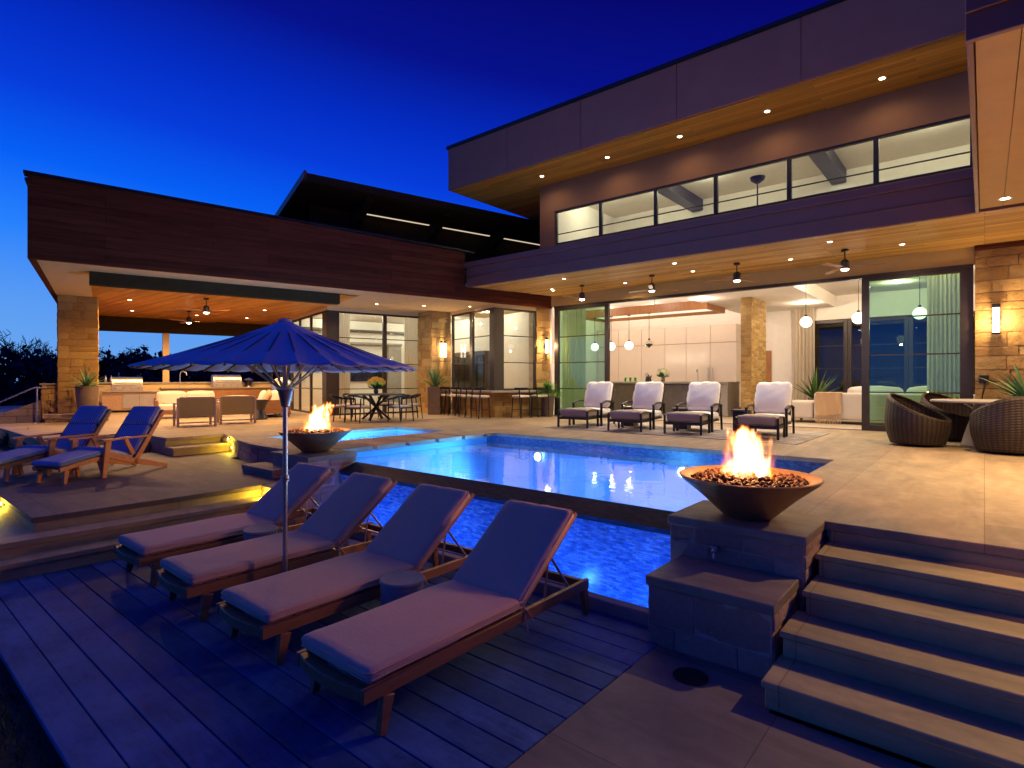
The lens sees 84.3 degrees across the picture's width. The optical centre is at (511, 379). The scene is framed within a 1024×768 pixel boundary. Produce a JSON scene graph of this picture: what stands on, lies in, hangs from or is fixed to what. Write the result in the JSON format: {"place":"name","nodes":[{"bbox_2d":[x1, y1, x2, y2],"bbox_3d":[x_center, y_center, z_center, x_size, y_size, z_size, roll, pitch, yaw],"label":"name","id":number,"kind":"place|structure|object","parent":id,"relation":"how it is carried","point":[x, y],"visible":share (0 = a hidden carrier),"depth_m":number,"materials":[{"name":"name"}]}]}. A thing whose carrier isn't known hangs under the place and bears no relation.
{"place":"outdoors","nodes":[
{"label":"outdoors","id":0,"kind":"place"},
{"bbox_2d":[0,451,280,522],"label":"terrace","id":1,"kind":"structure","parent":0,"point":[88,491],"depth_m":8.07,"materials":[{"name":"stone"}]},
{"bbox_2d":[0,448,46,481],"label":"footstool","id":2,"kind":"object","parent":1,"relation":"on","point":[18,457],"visible":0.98,"depth_m":8.64,"materials":[{"name":"fabric"}]},
{"bbox_2d":[9,405,113,475],"bbox_3d":[-7.521,0.981,9.541,0.744,1.058,1.227,0,0,11],"label":"deck chair","id":3,"kind":"object","parent":1,"relation":"on","point":[87,420],"visible":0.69,"depth_m":9.71,"materials":[{"name":"fabric"}]},
{"bbox_2d":[31,449,102,484],"bbox_3d":[-6.626,1.295,8.480,0.556,0.430,0.748,0,0,13],"label":"footstool","id":4,"kind":"object","parent":1,"relation":"on","point":[64,463],"visible":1,"depth_m":8.28,"materials":[{"name":"fabric"}]},
{"bbox_2d":[65,406,167,477],"bbox_3d":[-6.450,0.981,9.311,0.744,1.058,1.227,0,0,13],"label":"deck chair","id":5,"kind":"object","parent":1,"relation":"on","point":[127,443],"visible":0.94,"depth_m":9.39,"materials":[{"name":"blue wood"}]},
{"bbox_2d":[222,438,272,462],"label":"spa wall","id":6,"kind":"structure","parent":1,"relation":"on","point":[245,453],"depth_m":10.49,"materials":[{"name":"stone"}]},
{"bbox_2d":[338,430,422,441],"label":"spa water","id":7,"kind":"structure","parent":0,"point":[371,434],"depth_m":13.14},
{"bbox_2d":[0,0,828,382],"label":"sky","id":8,"kind":"structure","parent":0,"point":[227,103],"materials":[{"name":"blue"}]},
{"bbox_2d":[0,400,934,767],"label":"ground","id":9,"kind":"structure","parent":0,"point":[30,730],"depth_m":3.28,"materials":[{"name":"stone"}]},
{"bbox_2d":[0,329,53,401],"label":"bare tree","id":10,"kind":"object","parent":9,"relation":"on","point":[7,345],"visible":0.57,"depth_m":45.85,"materials":[{"name":"black plant"}]},
{"bbox_2d":[0,666,55,767],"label":"grass","id":11,"kind":"structure","parent":9,"relation":"on","point":[20,728],"depth_m":3.25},
{"bbox_2d":[0,383,57,422],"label":"ramp wall","id":12,"kind":"structure","parent":9,"relation":"on","point":[47,403],"depth_m":15.88,"materials":[{"name":"stone"}]},
{"bbox_2d":[0,431,220,453],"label":"terrace base","id":13,"kind":"object","parent":9,"relation":"on","point":[156,446],"visible":0.1,"depth_m":11.87,"materials":[{"name":"stone"}]},
{"bbox_2d":[0,442,261,582],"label":"terrace steps","id":14,"kind":"structure","parent":9,"relation":"on","point":[28,548],"depth_m":6.42,"materials":[{"name":"stone"}]},
{"bbox_2d":[242,462,290,478],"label":"stone pier","id":15,"kind":"structure","parent":14,"relation":"on","point":[268,470],"depth_m":8.93,"materials":[{"name":"stone"}]},
{"bbox_2d":[271,448,356,506],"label":"stone pier","id":16,"kind":"structure","parent":14,"relation":"on","point":[337,460],"depth_m":8.92,"materials":[{"name":"stone"}]},
{"bbox_2d":[277,427,351,452],"bbox_3d":[-3.229,0.701,9.287,1.156,0.944,1.156,0,0,40],"label":"fire bowl","id":17,"kind":"object","parent":16,"relation":"on","point":[315,439],"visible":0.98,"depth_m":9.00,"materials":[{"name":"orange metal"}]},
{"bbox_2d":[0,345,290,405],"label":"scrub","id":18,"kind":"object","parent":9,"relation":"on","point":[47,367],"visible":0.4,"depth_m":44.07,"materials":[{"name":"plant"}]},
{"bbox_2d":[261,483,312,525],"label":"stone pier","id":19,"kind":"structure","parent":9,"relation":"on","point":[291,521],"depth_m":7.91,"materials":[{"name":"stone"}]},
{"bbox_2d":[307,515,648,626],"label":"basin curb","id":20,"kind":"structure","parent":9,"relation":"on","point":[635,613],"depth_m":4.92,"materials":[{"name":"concrete"}]},
{"bbox_2d":[668,500,828,611],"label":"stone pier","id":21,"kind":"structure","parent":9,"relation":"on","point":[788,543],"depth_m":4.57,"materials":[{"name":"stone"}]},
{"bbox_2d":[679,465,823,520],"bbox_3d":[2.044,0.722,4.898,1.156,0.902,1.156,0,0,40],"label":"fire bowl","id":22,"kind":"object","parent":21,"relation":"on","point":[751,493],"visible":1,"depth_m":4.64,"materials":[{"name":"orange metal"}]},
{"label":"deck base","id":23,"kind":"structure","parent":9,"relation":"on","visible":0},
{"bbox_2d":[0,526,657,767],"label":"deck","id":24,"kind":"structure","parent":23,"relation":"on","point":[112,664],"depth_m":3.71,"materials":[{"name":"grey wood"}]},
{"bbox_2d":[114,462,335,586],"bbox_3d":[-3.107,1.538,6.476,0.760,0.934,2.340,0,0,39],"label":"sun lounger","id":25,"kind":"object","parent":24,"relation":"on","point":[307,481],"visible":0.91,"depth_m":6.14,"materials":[{"name":"fabric"}]},
{"bbox_2d":[242,524,278,570],"bbox_3d":[-2.690,1.795,6.062,0.356,0.410,0.356,0,0,40],"label":"side table","id":26,"kind":"object","parent":24,"relation":"on","point":[253,532],"visible":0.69,"depth_m":5.98,"materials":[{"name":"concrete"}]},
{"bbox_2d":[128,318,416,615],"bbox_3d":[-2.001,0.728,4.992,2.302,2.545,2.290,0,0,40],"label":"umbrella","id":27,"kind":"object","parent":24,"relation":"on","point":[286,347],"visible":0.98,"depth_m":4.59,"materials":[{"name":"fabric"}]},
{"bbox_2d":[156,472,396,620],"bbox_3d":[-2.186,1.538,5.694,0.760,0.934,2.340,0,0,40],"label":"sun lounger","id":28,"kind":"object","parent":24,"relation":"on","point":[330,526],"visible":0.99,"depth_m":5.42,"materials":[{"name":"fabric"}]},
{"bbox_2d":[216,483,474,665],"bbox_3d":[-1.270,1.538,4.968,0.760,0.934,2.340,0,0,39],"label":"sun lounger","id":29,"kind":"object","parent":24,"relation":"on","point":[413,532],"visible":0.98,"depth_m":4.65,"materials":[{"name":"fabric"}]},
{"bbox_2d":[379,570,423,605],"bbox_3d":[-0.886,1.795,4.556,0.356,0.410,0.356,0,0,40],"label":"side table","id":30,"kind":"object","parent":24,"relation":"on","point":[395,585],"visible":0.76,"depth_m":4.45,"materials":[{"name":"concrete"}]},
{"bbox_2d":[296,499,588,736],"bbox_3d":[-0.359,1.538,4.181,0.760,0.934,2.340,0,0,40],"label":"sun lounger","id":31,"kind":"object","parent":24,"relation":"on","point":[502,572],"visible":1,"depth_m":3.88,"materials":[{"name":"fabric"}]},
{"bbox_2d":[342,475,669,607],"bbox_3d":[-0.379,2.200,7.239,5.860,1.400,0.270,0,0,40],"label":"pool water","id":32,"kind":"structure","parent":0,"point":[615,562],"depth_m":6.00,"materials":[{"name":"liquid"}]},
{"bbox_2d":[339,462,673,534],"bbox_3d":[-0.430,1.416,7.256,5.760,0.168,0.330,0,0,40],"label":"weir edge","id":33,"kind":"object","parent":32,"relation":"on","point":[632,516],"visible":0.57,"depth_m":6.64,"materials":[{"name":"stone"}]},
{"bbox_2d":[0,405,1023,559],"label":"terrace","id":34,"kind":"structure","parent":0,"point":[949,494],"depth_m":7.87,"materials":[{"name":"stone"}]},
{"bbox_2d":[63,369,115,409],"bbox_3d":[-11.948,0.275,15.858,1.504,1.350,1.230,0,0,-38],"label":"agave planter","id":35,"kind":"object","parent":34,"relation":"on","point":[86,393],"visible":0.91,"depth_m":15.67,"materials":[{"name":"ceramic"}]},
{"bbox_2d":[100,390,160,410],"bbox_3d":[-14.055,0.743,20.900,1.850,0.705,0.750,0,0,-36],"label":"kitchen counter","id":36,"kind":"object","parent":34,"relation":"on","point":[120,400],"visible":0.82,"depth_m":20.55,"materials":[{"name":"wood"}]},
{"bbox_2d":[111,377,142,390],"bbox_3d":[-14.155,0.138,20.826,0.950,0.500,0.653,0,0,-36],"label":"barbecue","id":37,"kind":"object","parent":36,"relation":"on","point":[128,384],"visible":1,"depth_m":20.63,"materials":[{"name":"silver metal"}]},
{"bbox_2d":[123,394,138,407],"bbox_3d":[-13.875,0.772,20.610,0.151,0.505,0.487,0,0,40],"label":"cabinet door","id":38,"kind":"structure","parent":36,"relation":"in","point":[129,400],"depth_m":20.60,"materials":[{"name":"wood"}]},
{"bbox_2d":[98,382,271,410],"bbox_3d":[-12.723,0.627,22.466,6.080,1.095,0.820,0,0,-36],"label":"kitchen counter","id":39,"kind":"object","parent":34,"relation":"on","point":[255,389],"visible":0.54,"depth_m":22.63,"materials":[{"name":"brown stone"}]},
{"bbox_2d":[211,375,241,386],"bbox_3d":[-11.639,0.038,23.065,1.050,0.500,0.653,0,0,-36],"label":"barbecue","id":40,"kind":"object","parent":39,"relation":"on","point":[225,380],"visible":1,"depth_m":22.86,"materials":[{"name":"silver metal"}]},
{"bbox_2d":[154,390,218,414],"bbox_3d":[-10.255,0.756,17.881,1.750,0.836,0.828,0,0,-36],"label":"patio sofa","id":41,"kind":"object","parent":34,"relation":"on","point":[164,400],"visible":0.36,"depth_m":17.73,"materials":[{"name":"fabric"}]},
{"bbox_2d":[173,396,216,426],"bbox_3d":[-8.192,0.794,14.615,0.900,0.760,0.660,0,0,-39],"label":"patio armchair","id":42,"kind":"object","parent":34,"relation":"on","point":[195,406],"visible":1,"depth_m":14.40,"materials":[{"name":"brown wood"}]},
{"bbox_2d":[217,395,255,423],"bbox_3d":[-7.572,0.794,15.553,0.900,0.760,0.660,0,0,-34],"label":"patio armchair","id":43,"kind":"object","parent":34,"relation":"on","point":[235,404],"visible":1,"depth_m":15.30,"materials":[{"name":"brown wood"}]},
{"bbox_2d":[252,399,268,419],"bbox_3d":[-7.511,0.879,16.890,0.500,0.590,0.500,0,0,40],"label":"accent table","id":44,"kind":"object","parent":34,"relation":"on","point":[261,404],"visible":0.81,"depth_m":16.77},
{"bbox_2d":[252,390,290,416],"bbox_3d":[-7.894,0.756,18.462,0.828,0.836,1.900,0,0,-36],"label":"patio sofa","id":45,"kind":"object","parent":34,"relation":"on","point":[273,405],"visible":0.4,"depth_m":17.70,"materials":[{"name":"fabric"}]},
{"bbox_2d":[223,426,489,450],"bbox_3d":[-3.440,1.210,12.337,4.630,0.069,3.732,0,0,-42],"label":"spa coping","id":46,"kind":"object","parent":34,"relation":"on","point":[269,443],"visible":0.69,"depth_m":11.00,"materials":[{"name":"stone"}]},
{"bbox_2d":[344,395,370,422],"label":"dining chair","id":47,"kind":"object","parent":34,"relation":"on","point":[355,406],"visible":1,"depth_m":15.59,"materials":[{"name":"black metal"}]},
{"bbox_2d":[346,393,404,420],"bbox_3d":[-4.023,0.799,16.748,1.700,0.789,1.700,0,0,40],"label":"dining table","id":48,"kind":"object","parent":34,"relation":"on","point":[376,405],"visible":0.93,"depth_m":16.69,"materials":[{"name":"black metal"}]},
{"bbox_2d":[367,377,385,393],"bbox_3d":[-4.022,0.150,16.756,0.553,0.507,0.528,0,0,40],"label":"flower pot","id":49,"kind":"object","parent":48,"relation":"on","point":[376,383],"visible":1,"depth_m":16.67,"materials":[{"name":"yellow plant"}]},
{"bbox_2d":[387,395,413,421],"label":"dining chair","id":50,"kind":"object","parent":34,"relation":"on","point":[401,406],"visible":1,"depth_m":16.03,"materials":[{"name":"black metal"}]},
{"bbox_2d":[417,364,456,414],"bbox_3d":[-2.560,0.306,19.202,1.547,1.739,1.747,0,0,-12],"label":"yucca planter","id":51,"kind":"object","parent":34,"relation":"on","point":[435,398],"visible":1,"depth_m":19.04,"materials":[{"name":"ceramic"}]},
{"bbox_2d":[471,388,489,418],"bbox_3d":[-0.969,0.706,17.401,0.453,0.938,0.500,0,0,-39],"label":"bar stool","id":52,"kind":"object","parent":34,"relation":"on","point":[479,396],"visible":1,"depth_m":17.32,"materials":[{"name":"black metal"}]},
{"bbox_2d":[511,388,530,417],"bbox_3d":[0.281,0.706,17.613,0.500,0.938,0.453,0,0,-41],"label":"bar stool","id":53,"kind":"object","parent":34,"relation":"on","point":[519,396],"visible":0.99,"depth_m":17.54,"materials":[{"name":"black metal"}]},
{"bbox_2d":[23,0,1023,430],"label":"house","id":54,"kind":"structure","parent":34,"relation":"on","point":[919,150],"depth_m":13.84,"materials":[{"name":"brown wood"}]},
{"bbox_2d":[291,311,322,414],"bbox_3d":[-7.373,-0.554,20.348,0.090,3.451,3.937,0,0,-36],"label":"window","id":55,"kind":"structure","parent":54,"relation":"in","point":[311,388],"depth_m":19.90,"materials":[{"name":"brown metal"}]},
{"bbox_2d":[339,313,349,412],"bbox_3d":[-5.694,-0.547,19.118,0.450,3.405,0.096,0,0,-36],"label":"curtain","id":56,"kind":"object","parent":54,"relation":"hanging from","point":[344,331],"visible":0.45,"depth_m":19.12,"materials":[{"name":"fabric"}]},
{"bbox_2d":[337,311,384,414],"bbox_3d":[-5.101,-0.554,19.174,1.660,3.451,0.090,0,0,-36],"label":"window","id":57,"kind":"structure","parent":54,"relation":"in","point":[383,315],"depth_m":19.25,"materials":[{"name":"brown metal"}]},
{"bbox_2d":[350,371,381,380],"bbox_3d":[-6.161,-0.350,24.052,1.450,0.800,0.060,0,0,-36],"label":"television","id":58,"kind":"object","parent":54,"relation":"attached to","point":[362,376],"visible":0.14,"depth_m":23.93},
{"bbox_2d":[385,314,417,413],"bbox_3d":[-3.826,-0.554,20.090,1.480,3.451,0.090,0,0,-36],"label":"window","id":59,"kind":"structure","parent":54,"relation":"in","point":[386,315],"depth_m":19.76,"materials":[{"name":"brown metal"}]},
{"bbox_2d":[404,318,418,410],"bbox_3d":[-3.644,-0.547,20.591,0.600,3.405,0.096,0,0,-36],"label":"curtain","id":60,"kind":"object","parent":54,"relation":"hanging from","point":[410,349],"visible":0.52,"depth_m":20.55,"materials":[{"name":"fabric"}]},
{"bbox_2d":[452,312,470,387],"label":"window","id":61,"kind":"structure","parent":54,"relation":"in","point":[453,316],"depth_m":19.94,"materials":[{"name":"brown metal"}]},
{"bbox_2d":[471,308,489,389],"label":"window","id":62,"kind":"structure","parent":54,"relation":"in","point":[473,337],"depth_m":18.86,"materials":[{"name":"brown metal"}]},
{"bbox_2d":[503,308,535,389],"bbox_3d":[0.221,-0.979,18.429,1.355,2.622,0.090,0,0,-36],"label":"window","id":63,"kind":"structure","parent":54,"relation":"in","point":[506,309],"depth_m":18.73,"materials":[{"name":"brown glass"}]},
{"bbox_2d":[556,201,600,244],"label":"window","id":64,"kind":"structure","parent":54,"relation":"in","point":[586,205],"depth_m":16.24,"materials":[{"name":"brown metal"}]},
{"bbox_2d":[554,304,609,417],"bbox_3d":[2.227,-0.595,18.202,2.050,3.531,0.100,0,0,40],"label":"sliding door","id":65,"kind":"structure","parent":54,"relation":"in","point":[582,333],"depth_m":18.24,"materials":[{"name":"glass"}]},
{"bbox_2d":[600,188,654,235],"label":"window","id":66,"kind":"structure","parent":54,"relation":"in","point":[651,190],"depth_m":15.26,"materials":[{"name":"brown metal"}]},
{"bbox_2d":[610,300,724,321],"bbox_3d":[5.092,-2.655,20.955,4.960,0.590,1.700,0,0,40],"label":"ceiling panel","id":67,"kind":"object","parent":54,"relation":"hanging from","point":[680,309],"visible":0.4,"depth_m":20.31,"materials":[{"name":"brown wood"}]},
{"bbox_2d":[655,174,715,225],"bbox_3d":[4.332,-4.473,14.178,1.554,0.985,0.080,0,0,40],"label":"window","id":68,"kind":"structure","parent":54,"relation":"in","point":[711,176],"depth_m":14.17,"materials":[{"name":"glass"}]},
{"bbox_2d":[716,157,788,214],"bbox_3d":[5.561,-4.473,13.152,1.634,0.985,0.080,0,0,40],"label":"window","id":69,"kind":"structure","parent":54,"relation":"in","point":[783,159],"depth_m":13.14,"materials":[{"name":"glass"}]},
{"bbox_2d":[793,308,814,399],"bbox_3d":[10.427,-0.723,20.214,0.700,3.755,0.120,0,0,40],"label":"curtain","id":70,"kind":"object","parent":54,"relation":"hanging from","point":[803,351],"visible":0.65,"depth_m":20.23,"materials":[{"name":"fabric"}]},
{"bbox_2d":[793,366,840,399],"bbox_3d":[9.450,0.354,17.620,1.519,1.622,1.555,0,0,40],"label":"living room plant","id":71,"kind":"object","parent":54,"relation":"on","point":[812,390],"visible":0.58,"depth_m":17.60,"materials":[{"name":"green plant"}]},
{"bbox_2d":[815,319,847,392],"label":"window","id":72,"kind":"structure","parent":54,"relation":"in","point":[845,321],"depth_m":19.67,"materials":[{"name":"brown metal"}]},
{"bbox_2d":[789,137,875,200],"bbox_3d":[6.820,-4.473,12.101,1.634,0.985,0.080,0,0,40],"label":"window","id":73,"kind":"structure","parent":54,"relation":"in","point":[873,139],"depth_m":12.03,"materials":[{"name":"glass"}]},
{"bbox_2d":[821,249,885,273],"bbox_3d":[7.279,-2.567,12.064,1.162,0.465,1.337,0,0,31],"label":"ceiling fan","id":74,"kind":"object","parent":54,"relation":"hanging from","point":[844,265],"visible":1,"depth_m":12.08,"materials":[{"name":"brown metal"}]},
{"bbox_2d":[848,319,861,388],"bbox_3d":[12.323,-0.478,19.088,1.735,3.285,0.100,0,0,40],"label":"window frame","id":75,"kind":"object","parent":54,"relation":"in","point":[850,321],"depth_m":19.55,"materials":[{"name":"brown metal"}]},
{"bbox_2d":[791,393,974,421],"bbox_3d":[9.974,0.751,14.600,5.200,0.823,1.200,0,0,40],"label":"sofa","id":76,"kind":"object","parent":54,"relation":"on","point":[851,403],"visible":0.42,"depth_m":14.87,"materials":[{"name":"fabric"}]},
{"bbox_2d":[815,392,841,423],"bbox_3d":[8.515,0.748,15.178,0.640,0.845,0.382,0,0,40],"label":"throw blanket","id":77,"kind":"object","parent":76,"relation":"on","point":[828,404],"visible":0.99,"depth_m":15.06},
{"bbox_2d":[862,268,972,430],"bbox_3d":[8.956,-0.595,12.585,2.020,3.531,0.100,0,0,40],"label":"sliding door","id":78,"kind":"structure","parent":54,"relation":"in","point":[917,328],"depth_m":12.57,"materials":[{"name":"glass"}]},
{"bbox_2d":[876,115,972,184],"bbox_3d":[8.040,-4.473,11.082,1.534,0.985,0.080,0,0,40],"label":"window","id":79,"kind":"structure","parent":54,"relation":"in","point":[968,116],"depth_m":11.07,"materials":[{"name":"brown metal"}]},
{"bbox_2d":[992,303,999,334],"bbox_3d":[9.870,-1.240,11.543,0.135,0.620,0.208,0,0,40],"label":"wall sconce","id":80,"kind":"object","parent":54,"relation":"attached to","point":[996,318],"depth_m":11.48,"materials":[{"name":"glass"}]},
{"bbox_2d":[528,380,574,416],"bbox_3d":[1.137,0.561,18.276,1.738,1.227,1.672,0,0,21],"label":"grass planter","id":81,"kind":"object","parent":34,"relation":"on","point":[544,400],"visible":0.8,"depth_m":18.13,"materials":[{"name":"ceramic"}]},
{"bbox_2d":[545,421,829,444],"bbox_3d":[3.923,1.167,13.204,5.700,0.007,2.900,0,0,40],"label":"rug","id":82,"kind":"object","parent":34,"relation":"on","point":[765,435],"visible":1,"depth_m":12.55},
{"bbox_2d":[557,408,598,427],"bbox_3d":[1.649,0.926,14.089,0.824,0.473,0.664,0,0,32],"label":"ottoman","id":83,"kind":"object","parent":82,"relation":"on","point":[587,414],"visible":1,"depth_m":13.88,"materials":[{"name":"fabric"}]},
{"bbox_2d":[572,381,614,425],"bbox_3d":[2.192,0.600,14.954,0.840,1.130,1.079,0,0,32],"label":"lounge chair","id":84,"kind":"object","parent":82,"relation":"on","point":[599,396],"visible":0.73,"depth_m":14.99,"materials":[{"name":"fabric"}]},
{"bbox_2d":[607,410,651,431],"bbox_3d":[2.725,0.926,13.126,0.824,0.473,0.664,0,0,33],"label":"ottoman","id":85,"kind":"object","parent":82,"relation":"on","point":[633,416],"visible":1,"depth_m":12.92,"materials":[{"name":"fabric"}]},
{"bbox_2d":[621,381,665,428],"bbox_3d":[3.280,0.600,13.984,0.840,1.130,1.079,0,0,33],"label":"lounge chair","id":86,"kind":"object","parent":82,"relation":"on","point":[648,396],"visible":0.67,"depth_m":14.02,"materials":[{"name":"fabric"}]},
{"bbox_2d":[663,411,709,435],"bbox_3d":[3.817,0.926,12.346,0.824,0.473,0.664,0,0,34],"label":"ottoman","id":87,"kind":"object","parent":82,"relation":"on","point":[687,418],"visible":1,"depth_m":12.13,"materials":[{"name":"fabric"}]},
{"bbox_2d":[675,382,722,431],"bbox_3d":[4.392,0.600,13.190,0.840,1.130,1.079,0,0,34],"label":"lounge chair","id":88,"kind":"object","parent":82,"relation":"on","point":[704,397],"visible":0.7,"depth_m":13.23,"materials":[{"name":"fabric"}]},
{"bbox_2d":[735,414,785,439],"bbox_3d":[5.007,0.926,11.418,0.824,0.473,0.664,0,0,36],"label":"ottoman","id":89,"kind":"object","parent":82,"relation":"on","point":[761,421],"visible":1,"depth_m":11.21,"materials":[{"name":"fabric"}]},
{"bbox_2d":[744,382,794,436],"bbox_3d":[5.603,0.600,12.249,0.840,1.130,1.079,0,0,36],"label":"lounge chair","id":90,"kind":"object","parent":82,"relation":"on","point":[773,398],"visible":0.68,"depth_m":12.29,"materials":[{"name":"fabric"}]},
{"bbox_2d":[884,393,951,446],"bbox_3d":[7.297,0.709,10.192,0.990,0.930,0.990,0,0,-35],"label":"wicker chair","id":91,"kind":"object","parent":34,"relation":"on","point":[909,422],"visible":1,"depth_m":9.93,"materials":[{"name":"brown wicker"}]},
{"bbox_2d":[920,392,972,440],"bbox_3d":[8.573,0.709,11.081,0.990,0.930,0.990,0,0,-15],"label":"wicker chair","id":92,"kind":"object","parent":34,"relation":"on","point":[958,414],"visible":0.41,"depth_m":11.15,"materials":[{"name":"brown wicker"}]},
{"bbox_2d":[930,399,999,446],"bbox_3d":[8.434,0.765,10.024,1.660,0.812,1.660,0,0,20],"label":"round table","id":93,"kind":"object","parent":34,"relation":"on","point":[967,438],"visible":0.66,"depth_m":10.07,"materials":[{"name":"concrete"}]},
{"bbox_2d":[969,396,1023,454],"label":"wicker chair","id":94,"kind":"object","parent":34,"relation":"on","point":[997,426],"visible":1,"depth_m":8.80,"materials":[{"name":"brown wicker"}]},
{"bbox_2d":[974,362,1023,397],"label":"agave planter","id":95,"kind":"object","parent":34,"relation":"on","point":[1016,387],"visible":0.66,"depth_m":10.57,"materials":[{"name":"green plant"}]},
{"bbox_2d":[357,439,719,460],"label":"swimming pool","id":96,"kind":"structure","parent":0,"point":[489,444],"depth_m":10.97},
{"bbox_2d":[487,448,830,540],"bbox_3d":[0.488,2.050,9.330,7.890,1.100,4.030,0,0,40],"label":"pool shell","id":97,"kind":"object","parent":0,"point":[657,486],"visible":0.01,"depth_m":10.98,"materials":[{"name":"tile"}]},
{"bbox_2d":[356,437,486,481],"bbox_3d":[-2.177,1.923,11.561,0.920,1.315,3.920,0,0,40],"label":"spa divider","id":98,"kind":"object","parent":97,"relation":"on","point":[470,465],"visible":0.07,"depth_m":11.62,"materials":[{"name":"tile"}]},
{"bbox_2d":[332,442,372,451],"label":"stepping slab","id":99,"kind":"structure","parent":98,"relation":"on","point":[354,447],"depth_m":10.00,"materials":[{"name":"stone"}]},
{"bbox_2d":[340,438,405,449],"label":"stepping slab","id":100,"kind":"structure","parent":98,"relation":"on","point":[378,444],"depth_m":10.64,"materials":[{"name":"stone"}]},
{"bbox_2d":[372,435,434,445],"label":"stepping slab","id":101,"kind":"structure","parent":98,"relation":"on","point":[411,441],"depth_m":11.18,"materials":[{"name":"stone"}]},
{"bbox_2d":[401,433,461,442],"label":"stepping slab","id":102,"kind":"structure","parent":98,"relation":"on","point":[439,438],"depth_m":11.77,"materials":[{"name":"stone"}]},
{"bbox_2d":[428,430,485,439],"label":"stepping slab","id":103,"kind":"structure","parent":98,"relation":"on","point":[468,435],"depth_m":12.38,"materials":[{"name":"stone"}]},
{"bbox_2d":[487,436,825,472],"bbox_3d":[0.479,1.373,9.344,7.960,0.254,4.040,0,0,40],"label":"pool waterline tile","id":104,"kind":"object","parent":97,"relation":"attached to","point":[687,459],"visible":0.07,"depth_m":9.98,"materials":[{"name":"tile"}]},
{"bbox_2d":[610,381,739,416],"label":"kitchen island","id":105,"kind":"structure","parent":0,"point":[675,393],"depth_m":18.97,"materials":[{"name":"concrete"}]},
{"bbox_2d":[626,640,774,713],"bbox_3d":[1.505,2.152,4.182,1.050,0.296,1.150,0,0,40],"label":"paving strip","id":106,"kind":"object","parent":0,"point":[738,686],"visible":0.21,"depth_m":3.85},
{"bbox_2d":[673,667,708,685],"bbox_3d":[1.204,1.998,3.814,0.230,0.008,0.230,0,0,40],"label":"drain cover","id":107,"kind":"object","parent":106,"relation":"on","point":[690,676],"visible":1,"depth_m":3.82,"materials":[{"name":"black metal"}]},
{"bbox_2d":[761,531,1023,767],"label":"stairs","id":108,"kind":"structure","parent":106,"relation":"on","point":[913,651],"depth_m":3.48,"materials":[{"name":"stone"}]},
{"bbox_2d":[507,665,921,767],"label":"paving","id":109,"kind":"structure","parent":0,"point":[634,716],"depth_m":3.17,"materials":[{"name":"stone"}]},
{"bbox_2d":[646,555,799,677],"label":"stone pier","id":110,"kind":"structure","parent":0,"point":[735,617],"depth_m":4.08,"materials":[{"name":"stone"}]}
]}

